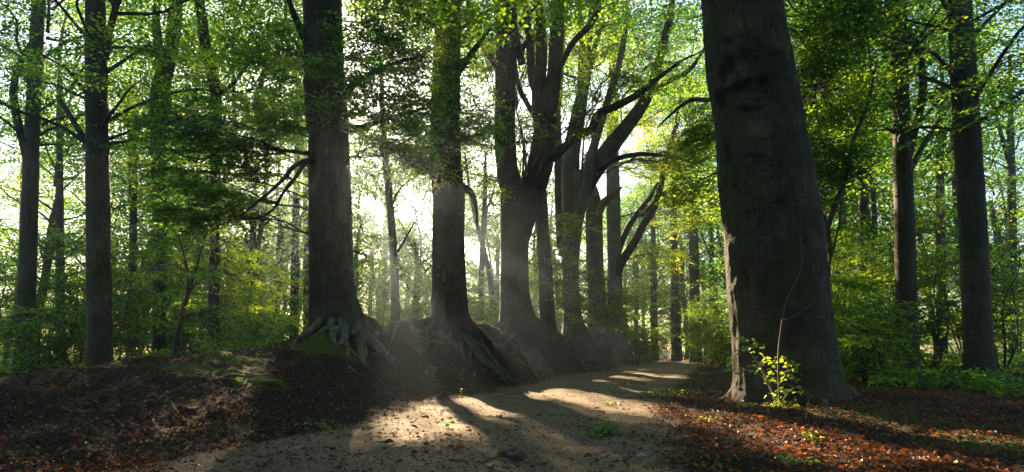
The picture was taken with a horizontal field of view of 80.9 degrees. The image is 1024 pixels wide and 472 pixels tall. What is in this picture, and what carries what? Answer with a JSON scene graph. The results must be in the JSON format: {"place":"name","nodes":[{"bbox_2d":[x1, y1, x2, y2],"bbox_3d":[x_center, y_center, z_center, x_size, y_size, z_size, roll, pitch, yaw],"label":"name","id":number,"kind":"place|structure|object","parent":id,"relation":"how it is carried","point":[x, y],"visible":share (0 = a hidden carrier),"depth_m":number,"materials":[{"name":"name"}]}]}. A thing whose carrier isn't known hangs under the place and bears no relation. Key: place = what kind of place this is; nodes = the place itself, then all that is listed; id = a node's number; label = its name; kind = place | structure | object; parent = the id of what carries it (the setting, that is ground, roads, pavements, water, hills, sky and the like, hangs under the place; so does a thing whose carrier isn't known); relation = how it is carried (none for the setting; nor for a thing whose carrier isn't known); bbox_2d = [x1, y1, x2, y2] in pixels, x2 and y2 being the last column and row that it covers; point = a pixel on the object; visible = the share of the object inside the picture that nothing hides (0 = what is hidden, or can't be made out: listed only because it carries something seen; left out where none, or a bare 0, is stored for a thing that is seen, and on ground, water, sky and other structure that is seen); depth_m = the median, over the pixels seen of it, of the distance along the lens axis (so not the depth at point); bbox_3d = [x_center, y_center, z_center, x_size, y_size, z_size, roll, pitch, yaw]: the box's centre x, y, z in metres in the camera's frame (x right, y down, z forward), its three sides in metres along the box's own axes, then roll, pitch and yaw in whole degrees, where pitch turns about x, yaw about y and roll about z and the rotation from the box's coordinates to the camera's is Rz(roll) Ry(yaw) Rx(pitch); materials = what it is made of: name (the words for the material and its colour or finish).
{"place":"outdoors","nodes":[
{"label":"outdoors","id":0,"kind":"place"},
{"bbox_2d":[0,321,625,471],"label":"earth bank","id":1,"kind":"structure","parent":0,"point":[442,377],"depth_m":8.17,"materials":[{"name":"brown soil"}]},
{"bbox_2d":[106,0,520,368],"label":"beech tree","id":2,"kind":"object","parent":1,"relation":"on","point":[329,94],"visible":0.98,"depth_m":12.99,"materials":[{"name":"green plant"}]},
{"bbox_2d":[345,0,613,382],"bbox_3d":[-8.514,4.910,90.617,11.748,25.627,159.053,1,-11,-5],"label":"beech tree","id":3,"kind":"object","parent":1,"relation":"on","point":[450,316],"visible":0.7,"depth_m":16.46,"materials":[{"name":"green plant"}]},
{"bbox_2d":[383,0,703,379],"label":"beech tree","id":4,"kind":"object","parent":1,"relation":"on","point":[519,320],"visible":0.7,"depth_m":20.20,"materials":[{"name":"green plant"}]},
{"bbox_2d":[534,25,570,356],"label":"beech tree","id":5,"kind":"object","parent":1,"relation":"on","point":[547,314],"visible":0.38,"depth_m":22.89,"materials":[{"name":"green plant"}]},
{"bbox_2d":[462,0,715,371],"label":"beech tree","id":6,"kind":"object","parent":1,"relation":"on","point":[574,185],"visible":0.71,"depth_m":25.86,"materials":[{"name":"green plant"}]},
{"bbox_2d":[585,186,621,367],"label":"beech tree","id":7,"kind":"object","parent":1,"relation":"on","point":[603,342],"visible":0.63,"depth_m":28.44,"materials":[{"name":"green plant"}]},
{"bbox_2d":[533,0,713,359],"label":"beech tree","id":8,"kind":"object","parent":1,"relation":"on","point":[617,259],"visible":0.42,"depth_m":33.54,"materials":[{"name":"green plant"}]},
{"bbox_2d":[606,270,651,352],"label":"thicket","id":9,"kind":"object","parent":1,"relation":"on","point":[638,286],"visible":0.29,"depth_m":45.85,"materials":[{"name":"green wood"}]},
{"bbox_2d":[623,306,669,364],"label":"bush","id":10,"kind":"object","parent":1,"relation":"on","point":[636,346],"visible":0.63,"depth_m":33.98,"materials":[{"name":"green plant"}]},
{"bbox_2d":[625,305,686,362],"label":"bush","id":11,"kind":"object","parent":1,"relation":"on","point":[662,342],"visible":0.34,"depth_m":38.90,"materials":[{"name":"green plant"}]},
{"bbox_2d":[130,348,703,471],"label":"forest path","id":12,"kind":"structure","parent":0,"point":[547,403],"depth_m":5.97,"materials":[{"name":"beige soil"}]},
{"bbox_2d":[94,366,712,471],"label":"leaf crumbs","id":13,"kind":"object","parent":12,"relation":"on","point":[422,459],"visible":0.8,"depth_m":5.71,"materials":[{"name":"brown plant"}]},
{"bbox_2d":[602,90,700,360],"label":"woodland tree","id":14,"kind":"object","parent":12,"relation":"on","point":[653,275],"visible":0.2,"depth_m":48.24,"materials":[{"name":"green plant"}]},
{"bbox_2d":[583,184,720,356],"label":"woodland tree","id":15,"kind":"object","parent":12,"relation":"on","point":[647,301],"visible":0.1,"depth_m":54.56,"materials":[{"name":"green plant"}]},
{"bbox_2d":[645,280,702,359],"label":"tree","id":16,"kind":"object","parent":12,"relation":"on","point":[668,313],"visible":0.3,"depth_m":46.24,"materials":[{"name":"green plant"}]},
{"bbox_2d":[631,41,718,362],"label":"woodland tree","id":17,"kind":"object","parent":12,"relation":"on","point":[693,247],"visible":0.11,"depth_m":41.43,"materials":[{"name":"green plant"}]},
{"bbox_2d":[0,352,1023,471],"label":"forest floor","id":18,"kind":"structure","parent":0,"point":[780,441],"depth_m":6.95,"materials":[{"name":"brown soil"}]},
{"bbox_2d":[0,218,76,372],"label":"thicket","id":19,"kind":"object","parent":18,"relation":"on","point":[13,291],"visible":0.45,"depth_m":22.30,"materials":[{"name":"green plant"}]},
{"bbox_2d":[0,93,115,360],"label":"woodland tree","id":20,"kind":"object","parent":18,"relation":"on","point":[18,207],"visible":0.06,"depth_m":41.35,"materials":[{"name":"green plant"}]},
{"bbox_2d":[0,263,122,372],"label":"bush","id":21,"kind":"object","parent":18,"relation":"on","point":[28,359],"visible":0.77,"depth_m":16.56,"materials":[{"name":"green plant"}]},
{"bbox_2d":[0,0,150,360],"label":"woodland tree","id":22,"kind":"object","parent":18,"relation":"on","point":[59,202],"visible":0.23,"depth_m":27.14,"materials":[{"name":"green plant"}]},
{"bbox_2d":[0,36,186,343],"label":"woodland tree","id":23,"kind":"object","parent":18,"relation":"on","point":[51,218],"visible":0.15,"depth_m":30.63,"materials":[{"name":"green plant"}]},
{"bbox_2d":[37,220,152,365],"bbox_3d":[-16.072,2.367,23.090,4.230,5.817,3.922,-8,-13,36],"label":"thicket","id":24,"kind":"object","parent":18,"relation":"on","point":[80,243],"visible":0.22,"depth_m":22.60,"materials":[{"name":"green plant"}]},
{"bbox_2d":[0,0,226,371],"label":"woodland tree","id":25,"kind":"object","parent":18,"relation":"on","point":[29,133],"visible":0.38,"depth_m":19.80,"materials":[{"name":"green plant"}]},
{"bbox_2d":[0,127,228,361],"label":"woodland tree","id":26,"kind":"object","parent":18,"relation":"on","point":[10,201],"visible":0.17,"depth_m":35.41,"materials":[{"name":"green plant"}]},
{"bbox_2d":[18,0,213,355],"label":"woodland tree","id":27,"kind":"object","parent":18,"relation":"on","point":[132,222],"visible":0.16,"depth_m":29.50,"materials":[{"name":"green plant"}]},
{"bbox_2d":[70,236,186,361],"bbox_3d":[-12.330,2.257,19.231,3.881,4.671,3.013,-8,-13,37],"label":"bush","id":28,"kind":"object","parent":18,"relation":"on","point":[130,340],"visible":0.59,"depth_m":18.77,"materials":[{"name":"green plant"}]},
{"bbox_2d":[0,0,304,367],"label":"woodland tree","id":29,"kind":"object","parent":18,"relation":"on","point":[95,139],"visible":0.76,"depth_m":15.54,"materials":[{"name":"green plant"}]},
{"bbox_2d":[64,77,249,351],"bbox_3d":[-22.861,-1.187,39.204,10.757,19.374,9.813,10,-15,-43],"label":"woodland tree","id":30,"kind":"object","parent":18,"relation":"on","point":[119,224],"visible":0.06,"depth_m":37.39,"materials":[{"name":"green plant"}]},
{"bbox_2d":[46,53,291,354],"bbox_3d":[-16.613,-1.390,30.827,10.832,16.642,12.335,4,-11,-21],"label":"woodland tree","id":31,"kind":"object","parent":18,"relation":"on","point":[130,199],"visible":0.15,"depth_m":28.79,"materials":[{"name":"green plant"}]},
{"bbox_2d":[120,240,220,353],"bbox_3d":[-15.385,3.050,26.740,3.922,5.817,4.230,-6,-12,30],"label":"thicket","id":32,"kind":"object","parent":18,"relation":"on","point":[140,263],"visible":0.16,"depth_m":26.59,"materials":[{"name":"green plant"}]},
{"bbox_2d":[126,338,237,357],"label":"bush","id":33,"kind":"object","parent":18,"relation":"on","point":[167,350],"visible":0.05,"depth_m":14.47,"materials":[{"name":"green plant"}]},
{"bbox_2d":[139,250,242,353],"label":"bush","id":34,"kind":"object","parent":18,"relation":"on","point":[185,335],"visible":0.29,"depth_m":22.64,"materials":[{"name":"green plant"}]},
{"bbox_2d":[111,133,281,336],"bbox_3d":[-20.487,0.072,38.636,10.997,16.652,12.409,0,-11,0],"label":"woodland tree","id":35,"kind":"object","parent":18,"relation":"on","point":[195,233],"visible":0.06,"depth_m":37.69,"materials":[{"name":"green plant"}]},
{"bbox_2d":[44,0,361,353],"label":"woodland tree","id":36,"kind":"object","parent":18,"relation":"on","point":[161,341],"visible":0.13,"depth_m":22.05,"materials":[{"name":"green plant"}]},
{"bbox_2d":[130,207,307,354],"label":"sapling","id":37,"kind":"object","parent":18,"relation":"on","point":[189,286],"visible":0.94,"depth_m":13.45,"materials":[{"name":"green plant"}]},
{"bbox_2d":[115,0,383,307],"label":"woodland tree","id":38,"kind":"object","parent":18,"relation":"on","point":[251,238],"visible":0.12,"depth_m":27.71,"materials":[{"name":"green plant"}]},
{"bbox_2d":[205,274,295,346],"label":"bush","id":39,"kind":"object","parent":18,"relation":"on","point":[265,328],"visible":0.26,"depth_m":18.46,"materials":[{"name":"green plant"}]},
{"bbox_2d":[146,0,384,348],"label":"woodland tree","id":40,"kind":"object","parent":18,"relation":"on","point":[213,298],"visible":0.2,"depth_m":19.57,"materials":[{"name":"green plant"}]},
{"bbox_2d":[224,253,308,342],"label":"thicket","id":41,"kind":"object","parent":18,"relation":"on","point":[282,299],"visible":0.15,"depth_m":30.95,"materials":[{"name":"green plant"}]},
{"bbox_2d":[233,295,308,344],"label":"bush","id":42,"kind":"object","parent":18,"relation":"on","point":[292,328],"visible":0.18,"depth_m":21.88,"materials":[{"name":"green plant"}]},
{"bbox_2d":[237,85,307,310],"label":"woodland tree","id":43,"kind":"object","parent":18,"relation":"on","point":[282,244],"visible":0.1,"depth_m":40.48,"materials":[{"name":"green plant"}]},
{"bbox_2d":[226,1,378,336],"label":"woodland tree","id":44,"kind":"object","parent":18,"relation":"on","point":[295,199],"visible":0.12,"depth_m":31.62,"materials":[{"name":"green plant"}]},
{"bbox_2d":[266,52,363,328],"bbox_3d":[-13.092,-3.470,38.110,6.857,23.321,6.827,0,-11,0],"label":"woodland tree","id":45,"kind":"object","parent":18,"relation":"on","point":[305,220],"visible":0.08,"depth_m":37.50,"materials":[{"name":"green plant"}]},
{"bbox_2d":[262,162,387,317],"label":"woodland tree","id":46,"kind":"object","parent":18,"relation":"on","point":[353,239],"visible":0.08,"depth_m":47.84,"materials":[{"name":"green plant"}]},
{"bbox_2d":[261,170,420,318],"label":"woodland tree","id":47,"kind":"object","parent":18,"relation":"on","point":[360,230],"visible":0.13,"depth_m":45.40,"materials":[{"name":"green plant"}]},
{"bbox_2d":[285,136,414,321],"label":"woodland tree","id":48,"kind":"object","parent":18,"relation":"on","point":[365,221],"visible":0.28,"depth_m":45.14,"materials":[{"name":"green plant"}]},
{"bbox_2d":[301,113,432,309],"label":"woodland tree","id":49,"kind":"object","parent":18,"relation":"on","point":[364,204],"visible":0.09,"depth_m":53.05,"materials":[{"name":"green plant"}]},
{"bbox_2d":[302,106,432,304],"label":"woodland tree","id":50,"kind":"object","parent":18,"relation":"on","point":[386,252],"visible":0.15,"depth_m":48.59,"materials":[{"name":"green plant"}]},
{"bbox_2d":[362,284,408,326],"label":"bush","id":51,"kind":"object","parent":18,"relation":"on","point":[382,293],"visible":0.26,"depth_m":28.88,"materials":[{"name":"green plant"}]},
{"bbox_2d":[379,78,419,322],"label":"woodland tree","id":52,"kind":"object","parent":18,"relation":"on","point":[394,283],"visible":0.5,"depth_m":23.76,"materials":[{"name":"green plant"}]},
{"bbox_2d":[373,273,430,321],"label":"thicket","id":53,"kind":"object","parent":18,"relation":"on","point":[410,309],"visible":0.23,"depth_m":37.86,"materials":[{"name":"green plant"}]},
{"bbox_2d":[351,127,498,318],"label":"woodland tree","id":54,"kind":"object","parent":18,"relation":"on","point":[420,244],"visible":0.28,"depth_m":46.41,"materials":[{"name":"green plant"}]},
{"bbox_2d":[388,134,492,313],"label":"woodland tree","id":55,"kind":"object","parent":18,"relation":"on","point":[429,194],"visible":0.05,"depth_m":53.08,"materials":[{"name":"green plant"}]},
{"bbox_2d":[357,82,535,309],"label":"woodland tree","id":56,"kind":"object","parent":18,"relation":"on","point":[409,242],"visible":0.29,"depth_m":43.88,"materials":[{"name":"green plant"}]},
{"bbox_2d":[394,87,499,312],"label":"woodland tree","id":57,"kind":"object","parent":18,"relation":"on","point":[432,219],"visible":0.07,"depth_m":50.79,"materials":[{"name":"green plant"}]},
{"bbox_2d":[399,167,561,317],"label":"woodland tree","id":58,"kind":"object","parent":18,"relation":"on","point":[497,274],"visible":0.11,"depth_m":46.33,"materials":[{"name":"green plant"}]},
{"bbox_2d":[464,152,496,322],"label":"woodland tree","id":59,"kind":"object","parent":18,"relation":"on","point":[487,266],"visible":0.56,"depth_m":34.68,"materials":[{"name":"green plant"}]},
{"bbox_2d":[467,275,498,323],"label":"bush","id":60,"kind":"object","parent":18,"relation":"on","point":[475,300],"visible":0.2,"depth_m":32.90,"materials":[{"name":"green plant"}]},
{"bbox_2d":[478,152,496,322],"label":"woodland tree","id":61,"kind":"object","parent":18,"relation":"on","point":[485,206],"visible":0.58,"depth_m":34.46,"materials":[{"name":"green plant"}]},
{"bbox_2d":[0,334,1023,396],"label":"ground cover","id":62,"kind":"object","parent":18,"relation":"on","point":[995,380],"visible":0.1,"depth_m":12.99,"materials":[{"name":"green plant"}]},
{"bbox_2d":[0,232,1023,364],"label":"woodland thicket","id":63,"kind":"object","parent":18,"relation":"on","point":[372,290],"visible":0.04,"depth_m":33.79,"materials":[{"name":"green plant"}]},
{"bbox_2d":[0,120,1023,344],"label":"distant woodland","id":64,"kind":"object","parent":18,"relation":"on","point":[387,269],"depth_m":68.42,"materials":[{"name":"green plant"}]},
{"bbox_2d":[464,108,585,315],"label":"woodland tree","id":65,"kind":"object","parent":18,"relation":"on","point":[495,240],"visible":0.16,"depth_m":40.34,"materials":[{"name":"green plant"}]},
{"bbox_2d":[465,149,585,311],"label":"woodland tree","id":66,"kind":"object","parent":18,"relation":"on","point":[536,294],"visible":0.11,"depth_m":46.21,"materials":[{"name":"green plant"}]},
{"bbox_2d":[529,173,659,333],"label":"woodland tree","id":67,"kind":"object","parent":18,"relation":"on","point":[630,269],"visible":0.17,"depth_m":48.42,"materials":[{"name":"green plant"}]},
{"bbox_2d":[580,188,685,323],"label":"woodland tree","id":68,"kind":"object","parent":18,"relation":"on","point":[649,231],"visible":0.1,"depth_m":55.01,"materials":[{"name":"green plant"}]},
{"bbox_2d":[579,157,687,340],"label":"woodland tree","id":69,"kind":"object","parent":18,"relation":"on","point":[635,265],"visible":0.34,"depth_m":50.04,"materials":[{"name":"green plant"}]},
{"bbox_2d":[400,0,930,408],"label":"beech tree","id":70,"kind":"object","parent":18,"relation":"on","point":[769,179],"visible":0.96,"depth_m":10.29,"materials":[{"name":"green plant"}]},
{"bbox_2d":[622,82,717,360],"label":"woodland tree","id":71,"kind":"object","parent":18,"relation":"on","point":[675,317],"visible":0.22,"depth_m":44.96,"materials":[{"name":"green plant"}]},
{"bbox_2d":[622,163,725,358],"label":"woodland tree","id":72,"kind":"object","parent":18,"relation":"on","point":[683,280],"visible":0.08,"depth_m":53.29,"materials":[{"name":"green plant"}]},
{"bbox_2d":[637,168,727,332],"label":"woodland tree","id":73,"kind":"object","parent":18,"relation":"on","point":[710,247],"visible":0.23,"depth_m":45.24,"materials":[{"name":"green plant"}]},
{"bbox_2d":[660,128,725,297],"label":"woodland tree","id":74,"kind":"object","parent":18,"relation":"on","point":[724,279],"visible":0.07,"depth_m":46.42,"materials":[{"name":"green plant"}]},
{"bbox_2d":[667,279,727,363],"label":"bush","id":75,"kind":"object","parent":18,"relation":"on","point":[695,321],"visible":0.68,"depth_m":35.59,"materials":[{"name":"green plant"}]},
{"bbox_2d":[680,303,731,367],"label":"bush","id":76,"kind":"object","parent":18,"relation":"on","point":[722,348],"visible":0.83,"depth_m":25.45,"materials":[{"name":"green plant"}]},
{"bbox_2d":[658,36,827,281],"bbox_3d":[12.398,-2.612,34.185,8.427,19.778,8.988,0,-11,0],"label":"woodland tree","id":77,"kind":"object","parent":18,"relation":"on","point":[709,226],"visible":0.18,"depth_m":34.60,"materials":[{"name":"green plant"}]},
{"bbox_2d":[728,236,816,407],"bbox_3d":[3.869,1.247,8.869,1.442,2.614,0.525,0,-11,0],"label":"shrub","id":78,"kind":"object","parent":18,"relation":"on","point":[778,390],"visible":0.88,"depth_m":8.74,"materials":[{"name":"green plant"}]},
{"bbox_2d":[706,90,894,289],"bbox_3d":[16.523,-1.489,33.935,10.757,17.385,9.813,-3,-11,18],"label":"woodland tree","id":79,"kind":"object","parent":18,"relation":"on","point":[881,217],"visible":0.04,"depth_m":31.99,"materials":[{"name":"green plant"}]},
{"bbox_2d":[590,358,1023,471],"bbox_3d":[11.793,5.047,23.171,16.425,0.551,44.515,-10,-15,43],"label":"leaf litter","id":80,"kind":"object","parent":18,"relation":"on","point":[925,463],"visible":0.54,"depth_m":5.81,"materials":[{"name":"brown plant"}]},
{"bbox_2d":[630,0,1023,297],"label":"woodland tree","id":81,"kind":"object","parent":18,"relation":"on","point":[804,96],"visible":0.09,"depth_m":20.51,"materials":[{"name":"green plant"}]},
{"bbox_2d":[659,0,1023,385],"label":"woodland tree","id":82,"kind":"object","parent":18,"relation":"on","point":[965,88],"visible":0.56,"depth_m":14.28,"materials":[{"name":"green plant"}]},
{"bbox_2d":[819,59,892,354],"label":"sapling","id":83,"kind":"object","parent":18,"relation":"on","point":[834,203],"visible":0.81,"depth_m":12.79,"materials":[{"name":"green plant"}]},
{"bbox_2d":[697,0,1023,373],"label":"woodland tree","id":84,"kind":"object","parent":18,"relation":"on","point":[905,160],"visible":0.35,"depth_m":17.36,"materials":[{"name":"green plant"}]},
{"bbox_2d":[830,228,893,332],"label":"bush","id":85,"kind":"object","parent":18,"relation":"on","point":[856,266],"visible":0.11,"depth_m":20.81,"materials":[{"name":"green plant"}]},
{"bbox_2d":[796,2,931,314],"bbox_3d":[15.396,-5.142,28.292,7.019,22.324,6.453,-9,-14,41],"label":"woodland tree","id":86,"kind":"object","parent":18,"relation":"on","point":[870,178],"visible":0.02,"depth_m":27.61,"materials":[{"name":"green plant"}]},
{"bbox_2d":[829,266,905,368],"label":"bush","id":87,"kind":"object","parent":18,"relation":"on","point":[840,268],"visible":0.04,"depth_m":17.31,"materials":[{"name":"green plant"}]},
{"bbox_2d":[803,3,958,313],"bbox_3d":[17.988,-3.707,31.335,9.293,20.765,8.223,0,-11,0],"label":"woodland tree","id":88,"kind":"object","parent":18,"relation":"on","point":[873,193],"visible":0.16,"depth_m":30.27,"materials":[{"name":"green plant"}]},
{"bbox_2d":[787,0,982,362],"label":"woodland tree","id":89,"kind":"object","parent":18,"relation":"on","point":[863,201],"visible":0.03,"depth_m":22.39,"materials":[{"name":"green plant"}]},
{"bbox_2d":[823,122,952,293],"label":"woodland tree","id":90,"kind":"object","parent":18,"relation":"on","point":[888,229],"visible":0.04,"depth_m":33.72,"materials":[{"name":"green plant"}]},
{"bbox_2d":[834,233,953,362],"bbox_3d":[12.164,2.094,20.099,3.873,4.672,3.127,0,-11,0],"label":"bush","id":91,"kind":"object","parent":18,"relation":"on","point":[888,287],"visible":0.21,"depth_m":19.75,"materials":[{"name":"green plant"}]},
{"bbox_2d":[830,261,959,382],"bbox_3d":[8.499,2.199,14.632,3.322,3.493,3.882,0,-11,0],"label":"bush","id":92,"kind":"object","parent":18,"relation":"on","point":[885,353],"visible":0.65,"depth_m":14.29,"materials":[{"name":"green plant"}]},
{"bbox_2d":[834,188,961,366],"bbox_3d":[13.049,1.361,19.354,4.273,5.817,3.938,0,-11,0],"label":"thicket","id":93,"kind":"object","parent":18,"relation":"on","point":[937,221],"visible":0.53,"depth_m":18.78,"materials":[{"name":"green plant"}]},
{"bbox_2d":[833,0,1023,362],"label":"woodland tree","id":94,"kind":"object","parent":18,"relation":"on","point":[942,187],"visible":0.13,"depth_m":25.76,"materials":[{"name":"green plant"}]},
{"bbox_2d":[839,90,1023,351],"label":"woodland tree","id":95,"kind":"object","parent":18,"relation":"on","point":[929,181],"visible":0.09,"depth_m":35.85,"materials":[{"name":"green plant"}]},
{"bbox_2d":[875,1,1023,294],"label":"woodland tree","id":96,"kind":"object","parent":18,"relation":"on","point":[996,183],"visible":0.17,"depth_m":30.36,"materials":[{"name":"green plant"}]},
{"bbox_2d":[877,122,1023,354],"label":"woodland tree","id":97,"kind":"object","parent":18,"relation":"on","point":[993,213],"visible":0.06,"depth_m":36.81,"materials":[{"name":"green plant"}]},
{"bbox_2d":[877,107,1023,352],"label":"woodland tree","id":98,"kind":"object","parent":18,"relation":"on","point":[987,190],"visible":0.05,"depth_m":41.84,"materials":[{"name":"green plant"}]},
{"bbox_2d":[885,224,1018,358],"bbox_3d":[17.460,2.273,24.110,3.922,5.817,4.230,-3,-11,16],"label":"thicket","id":99,"kind":"object","parent":18,"relation":"on","point":[949,242],"visible":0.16,"depth_m":23.96,"materials":[{"name":"green plant"}]},
{"bbox_2d":[922,200,1023,369],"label":"bush","id":100,"kind":"object","parent":18,"relation":"on","point":[1002,299],"visible":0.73,"depth_m":17.68,"materials":[{"name":"green plant"}]},
{"bbox_2d":[926,0,1023,353],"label":"woodland tree","id":101,"kind":"object","parent":18,"relation":"on","point":[1010,159],"visible":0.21,"depth_m":31.27,"materials":[{"name":"green plant"}]},
{"bbox_2d":[960,227,1023,354],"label":"thicket","id":102,"kind":"object","parent":18,"relation":"on","point":[999,240],"visible":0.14,"depth_m":25.74,"materials":[{"name":"green plant"}]},
{"bbox_2d":[0,0,1023,352],"label":"sky","id":103,"kind":"structure","parent":0,"point":[603,179],"materials":[{"name":"white"}]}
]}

